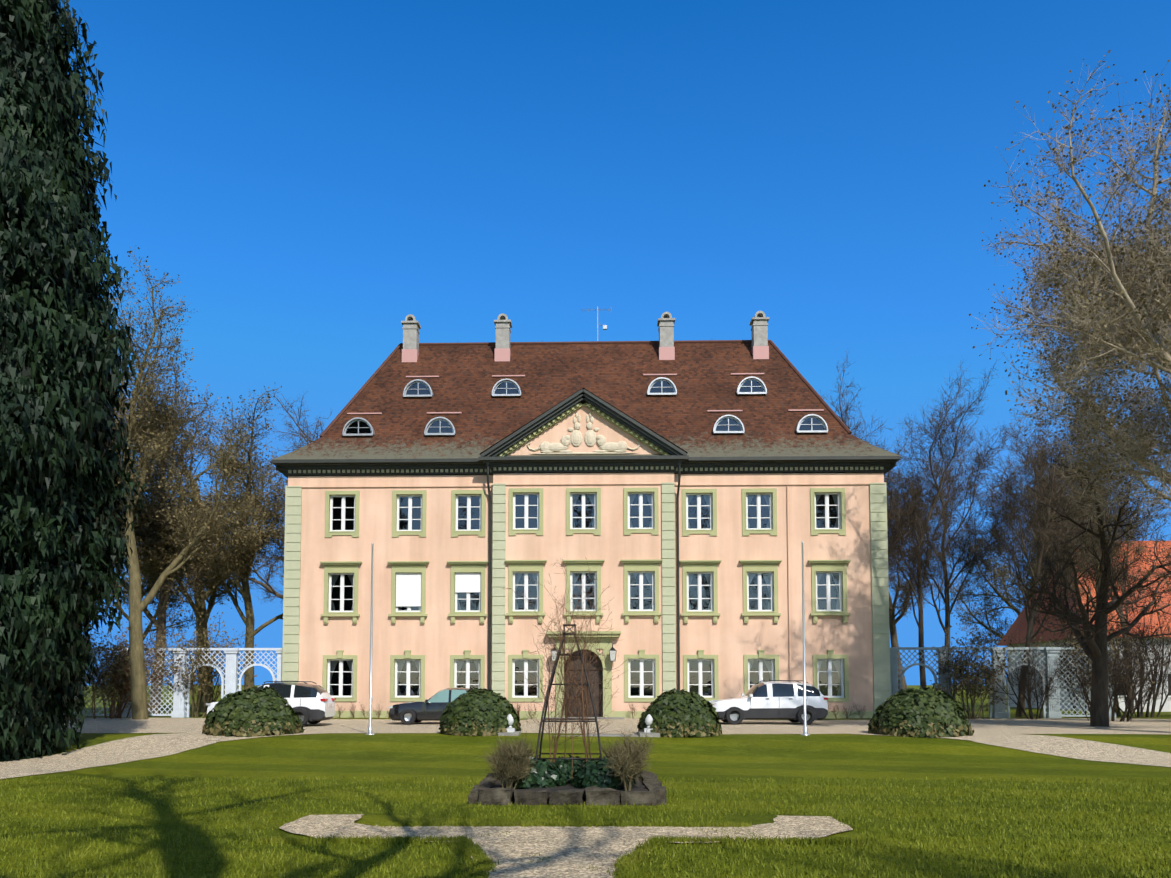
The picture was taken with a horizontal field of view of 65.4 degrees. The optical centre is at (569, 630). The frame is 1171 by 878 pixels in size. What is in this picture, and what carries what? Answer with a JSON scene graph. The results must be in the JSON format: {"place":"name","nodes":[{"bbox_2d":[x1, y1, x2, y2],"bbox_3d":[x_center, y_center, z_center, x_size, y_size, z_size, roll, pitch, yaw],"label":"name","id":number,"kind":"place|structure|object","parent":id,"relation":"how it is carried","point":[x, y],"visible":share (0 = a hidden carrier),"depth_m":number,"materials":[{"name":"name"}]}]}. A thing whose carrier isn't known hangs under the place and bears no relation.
{"place":"outdoors","nodes":[
{"label":"outdoors","id":0,"kind":"place"},
{"bbox_2d":[332,718,528,719],"bbox_3d":[-7.803,4.170,42.992,11.700,0.032,1.645,0,-3,1],"label":"facade grass strip","id":1,"kind":"object","parent":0,"point":[389,718],"visible":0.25,"depth_m":42.83,"materials":[{"name":"green plant"}]},
{"bbox_2d":[0,685,1170,877],"bbox_3d":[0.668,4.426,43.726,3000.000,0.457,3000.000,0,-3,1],"label":"lawn","id":2,"kind":"structure","parent":0,"point":[722,756],"depth_m":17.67,"materials":[{"name":"green plant"}]},
{"bbox_2d":[0,0,146,761],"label":"conifer","id":3,"kind":"object","parent":2,"relation":"on","point":[62,343],"visible":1,"depth_m":24.46,"materials":[{"name":"green plant"}]},
{"bbox_2d":[75,622,110,703],"bbox_3d":[-24.654,1.824,43.020,5.993,4.845,5.098,1,-4,-19],"label":"shrub","id":4,"kind":"object","parent":2,"relation":"on","point":[93,639],"visible":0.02,"depth_m":42.87,"materials":[{"name":"brown plant"}]},
{"bbox_2d":[89,381,178,592],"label":"bare tree","id":5,"kind":"object","parent":2,"relation":"on","point":[133,512],"visible":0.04,"depth_m":49.07,"materials":[{"name":"brown plant"}]},
{"bbox_2d":[83,618,185,718],"bbox_3d":[-21.255,1.724,43.895,5.713,5.153,3.945,0,-3,1],"label":"shrub","id":6,"kind":"object","parent":2,"relation":"on","point":[115,674],"visible":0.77,"depth_m":43.27,"materials":[{"name":"plant"}]},
{"bbox_2d":[103,466,195,640],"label":"bare tree","id":7,"kind":"object","parent":2,"relation":"on","point":[171,600],"visible":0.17,"depth_m":61.15,"materials":[{"name":"brown plant"}]},
{"bbox_2d":[0,732,321,778],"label":"drive","id":8,"kind":"structure","parent":2,"relation":"on","point":[130,749],"depth_m":25.64,"materials":[{"name":"beige gravel"}]},
{"bbox_2d":[108,331,231,713],"bbox_3d":[-24.254,-5.866,51.158,13.202,21.287,7.348,-1,-4,22],"label":"bare tree","id":9,"kind":"object","parent":2,"relation":"on","point":[165,592],"visible":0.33,"depth_m":50.49,"materials":[{"name":"brown plant"}]},
{"bbox_2d":[73,648,281,717],"bbox_3d":[-20.437,2.589,44.912,13.470,3.410,0.480,0,-3,1],"label":"trellis","id":10,"kind":"object","parent":2,"relation":"on","point":[231,684],"visible":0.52,"depth_m":44.79,"materials":[{"name":"paint"}]},
{"bbox_2d":[100,246,272,719],"bbox_3d":[-21.594,-7.295,45.916,13.904,23.473,9.809,0,-3,1],"label":"bare tree","id":11,"kind":"object","parent":2,"relation":"on","point":[150,444],"visible":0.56,"depth_m":44.20,"materials":[{"name":"brown plant"}]},
{"bbox_2d":[127,600,256,716],"bbox_3d":[-19.049,1.536,45.902,5.332,5.804,6.182,0,-3,1],"label":"shrub","id":12,"kind":"object","parent":2,"relation":"on","point":[203,675],"visible":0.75,"depth_m":45.14,"materials":[{"name":"brown plant"}]},
{"bbox_2d":[119,393,286,711],"bbox_3d":[-22.993,-4.839,55.020,8.649,19.700,10.602,-3,-5,44],"label":"bare tree","id":13,"kind":"object","parent":2,"relation":"on","point":[198,607],"visible":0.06,"depth_m":54.89,"materials":[{"name":"brown plant"}]},
{"bbox_2d":[119,382,288,689],"bbox_3d":[-18.346,-4.048,50.989,13.064,17.581,9.312,0,-3,1],"label":"bare tree","id":14,"kind":"object","parent":2,"relation":"on","point":[240,555],"visible":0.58,"depth_m":49.72,"materials":[{"name":"brown plant"}]},
{"bbox_2d":[202,686,304,736],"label":"topiary dome","id":15,"kind":"structure","parent":2,"relation":"on","point":[256,712],"depth_m":29.17,"materials":[{"name":"green plant"}]},
{"bbox_2d":[234,387,331,607],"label":"bare tree","id":16,"kind":"object","parent":2,"relation":"on","point":[269,588],"visible":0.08,"depth_m":67.67,"materials":[{"name":"brown plant"}]},
{"bbox_2d":[366,543,374,734],"bbox_3d":[-6.486,0.285,29.821,0.240,6.320,0.240,0,-3,1],"label":"flagpole","id":17,"kind":"object","parent":2,"relation":"on","point":[370,682],"visible":0.94,"depth_m":29.76,"materials":[{"name":"silver metal"}]},
{"bbox_2d":[439,688,521,735],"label":"topiary dome","id":18,"kind":"structure","parent":2,"relation":"on","point":[478,712],"depth_m":29.03,"materials":[{"name":"green plant"}]},
{"bbox_2d":[471,840,649,877],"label":"path","id":19,"kind":"structure","parent":2,"relation":"on","point":[569,857],"depth_m":10.58,"materials":[{"name":"beige gravel"}]},
{"bbox_2d":[279,814,852,842],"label":"cross path","id":20,"kind":"structure","parent":2,"relation":"on","point":[781,826],"depth_m":12.40,"materials":[{"name":"beige gravel"}]},
{"bbox_2d":[468,771,666,805],"bbox_3d":[0.002,2.921,16.779,3.370,0.468,3.292,0,-3,1],"label":"stone border","id":21,"kind":"object","parent":2,"relation":"on","point":[649,790],"visible":0.62,"depth_m":15.23,"materials":[{"name":"stone"}]},
{"bbox_2d":[479,731,535,773],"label":"shrub","id":22,"kind":"object","parent":21,"relation":"on","point":[498,744],"visible":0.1,"depth_m":17.49,"materials":[{"name":"brown plant"}]},
{"bbox_2d":[480,734,537,789],"bbox_3d":[-1.021,2.284,15.862,1.026,1.076,1.190,0,-3,1],"label":"shrub","id":23,"kind":"object","parent":21,"relation":"on","point":[511,764],"visible":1,"depth_m":15.71,"materials":[{"name":"brown plant"}]},
{"bbox_2d":[503,557,628,785],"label":"rose canes","id":24,"kind":"object","parent":21,"relation":"on","point":[573,682],"visible":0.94,"depth_m":16.71,"materials":[{"name":"brown plant"}]},
{"bbox_2d":[535,624,602,764],"bbox_3d":[-0.004,1.359,16.871,1.278,2.924,1.276,0,-3,1],"label":"garden obelisk trellis","id":25,"kind":"object","parent":21,"relation":"on","point":[545,719],"visible":0.81,"depth_m":16.56,"materials":[{"name":"metal"}]},
{"bbox_2d":[503,754,636,789],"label":"flower bed plants","id":26,"kind":"object","parent":21,"relation":"in","point":[588,773],"visible":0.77,"depth_m":16.00,"materials":[{"name":"green plant"}]},
{"bbox_2d":[596,726,654,770],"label":"shrub","id":27,"kind":"object","parent":21,"relation":"on","point":[609,750],"visible":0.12,"depth_m":17.16,"materials":[{"name":"brown plant"}]},
{"bbox_2d":[602,732,654,790],"bbox_3d":[0.955,2.245,15.743,0.964,1.135,1.283,-3,-4,38],"label":"shrub","id":28,"kind":"object","parent":21,"relation":"on","point":[627,764],"visible":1,"depth_m":15.66,"materials":[{"name":"brown plant"}]},
{"bbox_2d":[498,714,659,736],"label":"garden statue","id":29,"kind":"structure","parent":2,"relation":"on","point":[511,731],"depth_m":29.03,"materials":[{"name":"stone"}]},
{"bbox_2d":[271,306,900,718],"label":"mansion","id":30,"kind":"structure","parent":2,"relation":"on","point":[693,566],"depth_m":44.07,"materials":[{"name":"pink paint"}]},
{"bbox_2d":[272,343,899,475],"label":"roof","id":31,"kind":"structure","parent":30,"relation":"attached to","point":[703,380],"depth_m":47.93,"materials":[{"name":"brown tile"}]},
{"bbox_2d":[64,718,1170,733],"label":"forecourt","id":32,"kind":"structure","parent":2,"relation":"on","point":[996,726],"depth_m":35.01,"materials":[{"name":"beige gravel"}]},
{"bbox_2d":[206,681,335,725],"bbox_3d":[-11.708,2.878,35.914,4.581,1.742,2.260,0,-3,-1],"label":"white suv","id":33,"kind":"object","parent":32,"relation":"on","point":[311,703],"visible":0.38,"depth_m":35.11,"materials":[{"name":"white paint"}]},
{"bbox_2d":[388,688,469,724],"bbox_3d":[-5.064,3.107,37.559,4.481,1.480,2.180,0,-3,1],"label":"black estate car","id":34,"kind":"object","parent":32,"relation":"on","point":[433,707],"visible":0.48,"depth_m":36.71,"materials":[{"name":"black paint"}]},
{"bbox_2d":[336,701,867,718],"bbox_3d":[0.437,3.699,43.085,27.103,0.993,1.180,0,-3,1],"label":"facade rose row","id":35,"kind":"object","parent":32,"relation":"on","point":[519,707],"visible":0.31,"depth_m":42.97,"materials":[{"name":"plant"}]},
{"bbox_2d":[639,718,871,719],"bbox_3d":[9.092,4.140,42.582,11.700,0.038,1.633,0,-3,1],"label":"facade grass strip","id":36,"kind":"object","parent":32,"relation":"on","point":[822,719],"visible":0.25,"depth_m":42.10,"materials":[{"name":"green plant"}]},
{"bbox_2d":[709,680,827,724],"bbox_3d":[8.075,2.955,37.541,4.651,1.782,2.280,0,-3,1],"label":"white suv","id":37,"kind":"object","parent":32,"relation":"on","point":[775,699],"visible":0.9,"depth_m":36.62,"materials":[{"name":"white paint"}]},
{"bbox_2d":[637,688,721,737],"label":"topiary dome","id":38,"kind":"structure","parent":2,"relation":"on","point":[674,712],"depth_m":28.86,"materials":[{"name":"green plant"}]},
{"bbox_2d":[801,541,809,734],"bbox_3d":[7.560,0.265,29.472,0.240,6.320,0.240,0,-3,1],"label":"flagpole","id":39,"kind":"object","parent":2,"relation":"on","point":[805,729],"visible":1,"depth_m":29.41,"materials":[{"name":"silver metal"}]},
{"bbox_2d":[805,347,961,565],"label":"slim tree","id":40,"kind":"object","parent":2,"relation":"on","point":[846,414],"visible":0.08,"depth_m":50.70,"materials":[{"name":"brown plant"}]},
{"bbox_2d":[888,476,943,691],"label":"tree","id":41,"kind":"object","parent":2,"relation":"on","point":[893,621],"visible":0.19,"depth_m":68.56,"materials":[{"name":"brown plant"}]},
{"bbox_2d":[868,686,973,737],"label":"topiary dome","id":42,"kind":"structure","parent":2,"relation":"on","point":[926,712],"depth_m":28.63,"materials":[{"name":"green plant"}]},
{"bbox_2d":[861,355,1002,687],"bbox_3d":[18.439,-4.450,47.617,8.531,18.015,7.765,-3,-4,40],"label":"slim tree","id":43,"kind":"object","parent":2,"relation":"on","point":[897,529],"visible":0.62,"depth_m":47.16,"materials":[{"name":"brown plant"}]},
{"bbox_2d":[885,356,1055,645],"bbox_3d":[20.958,-4.763,48.917,9.024,18.773,7.912,0,-3,1],"label":"slim tree","id":44,"kind":"object","parent":2,"relation":"on","point":[946,575],"visible":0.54,"depth_m":47.96,"materials":[{"name":"brown plant"}]},
{"bbox_2d":[926,625,1014,718],"bbox_3d":[18.519,1.981,42.434,4.008,4.471,5.604,-1,-4,21],"label":"shrub","id":45,"kind":"object","parent":2,"relation":"on","point":[971,681],"visible":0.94,"depth_m":42.23,"materials":[{"name":"brown plant"}]},
{"bbox_2d":[890,647,1115,717],"bbox_3d":[20.625,2.529,43.892,10.920,3.410,0.480,0,-3,1],"label":"trellis","id":46,"kind":"object","parent":2,"relation":"on","point":[1000,707],"visible":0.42,"depth_m":43.82,"materials":[{"name":"grey paint"}]},
{"bbox_2d":[940,480,1065,653],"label":"tree","id":47,"kind":"object","parent":2,"relation":"on","point":[1001,576],"visible":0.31,"depth_m":73.09,"materials":[{"name":"brown plant"}]},
{"bbox_2d":[853,731,1170,766],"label":"drive","id":48,"kind":"structure","parent":2,"relation":"on","point":[1078,748],"depth_m":26.09,"materials":[{"name":"beige gravel"}]},
{"bbox_2d":[975,629,1071,718],"bbox_3d":[21.501,1.974,42.750,4.417,4.521,4.040,2,-4,-32],"label":"shrub","id":49,"kind":"object","parent":2,"relation":"on","point":[1031,674],"visible":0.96,"depth_m":42.51,"materials":[{"name":"brown plant"}]},
{"bbox_2d":[965,377,1153,716],"bbox_3d":[23.584,-3.817,44.446,7.664,16.386,8.773,-1,-4,18],"label":"slim tree","id":50,"kind":"object","parent":2,"relation":"on","point":[1051,486],"visible":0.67,"depth_m":44.81,"materials":[{"name":"brown plant"}]},
{"bbox_2d":[969,50,1170,614],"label":"plane tree","id":51,"kind":"object","parent":2,"relation":"on","point":[1135,301],"visible":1,"depth_m":28.53,"materials":[{"name":"brown plant"}]},
{"bbox_2d":[993,406,1160,713],"bbox_3d":[27.282,-4.448,51.567,8.311,18.460,8.631,0,-3,1],"label":"slim tree","id":52,"kind":"object","parent":2,"relation":"on","point":[1018,554],"visible":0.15,"depth_m":50.87,"materials":[{"name":"brown plant"}]},
{"bbox_2d":[997,541,1170,711],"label":"house","id":53,"kind":"structure","parent":2,"relation":"on","point":[1019,624],"depth_m":58.59,"materials":[{"name":"orange tile"}]},
{"bbox_2d":[1003,419,1169,713],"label":"slim tree","id":54,"kind":"object","parent":2,"relation":"on","point":[1139,568],"visible":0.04,"depth_m":51.63,"materials":[{"name":"brown plant"}]},
{"bbox_2d":[1007,449,1170,726],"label":"dark tree","id":55,"kind":"object","parent":2,"relation":"on","point":[1095,649],"visible":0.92,"depth_m":35.10,"materials":[{"name":"brown plant"}]},
{"bbox_2d":[1014,426,1170,715],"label":"slim tree","id":56,"kind":"object","parent":2,"relation":"on","point":[1117,711],"visible":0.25,"depth_m":48.35,"materials":[{"name":"brown plant"}]},
{"bbox_2d":[1034,605,1158,717],"bbox_3d":[25.538,1.437,44.708,5.469,5.840,6.333,-3,-4,40],"label":"shrub","id":57,"kind":"object","parent":2,"relation":"on","point":[1089,660],"visible":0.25,"depth_m":44.27,"materials":[{"name":"brown plant"}]},
{"bbox_2d":[1032,575,1170,717],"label":"shrub","id":58,"kind":"object","parent":2,"relation":"on","point":[1140,710],"visible":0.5,"depth_m":45.47,"materials":[{"name":"brown plant"}]},
{"bbox_2d":[1041,632,1170,721],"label":"shrub","id":59,"kind":"object","parent":2,"relation":"on","point":[1127,683],"visible":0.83,"depth_m":39.63,"materials":[{"name":"brown plant"}]},
{"bbox_2d":[1131,521,1170,597],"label":"dark tree","id":60,"kind":"object","parent":2,"relation":"on","point":[1161,563],"visible":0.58,"depth_m":41.00,"materials":[{"name":"brown plant"}]},
{"bbox_2d":[1152,633,1170,700],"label":"shrub","id":61,"kind":"object","parent":2,"relation":"on","point":[1165,673],"visible":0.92,"depth_m":39.67,"materials":[{"name":"brown plant"}]},
{"bbox_2d":[57,0,1170,684],"label":"sky","id":62,"kind":"structure","parent":0,"point":[315,177],"materials":[{"name":"blue"}]}
]}

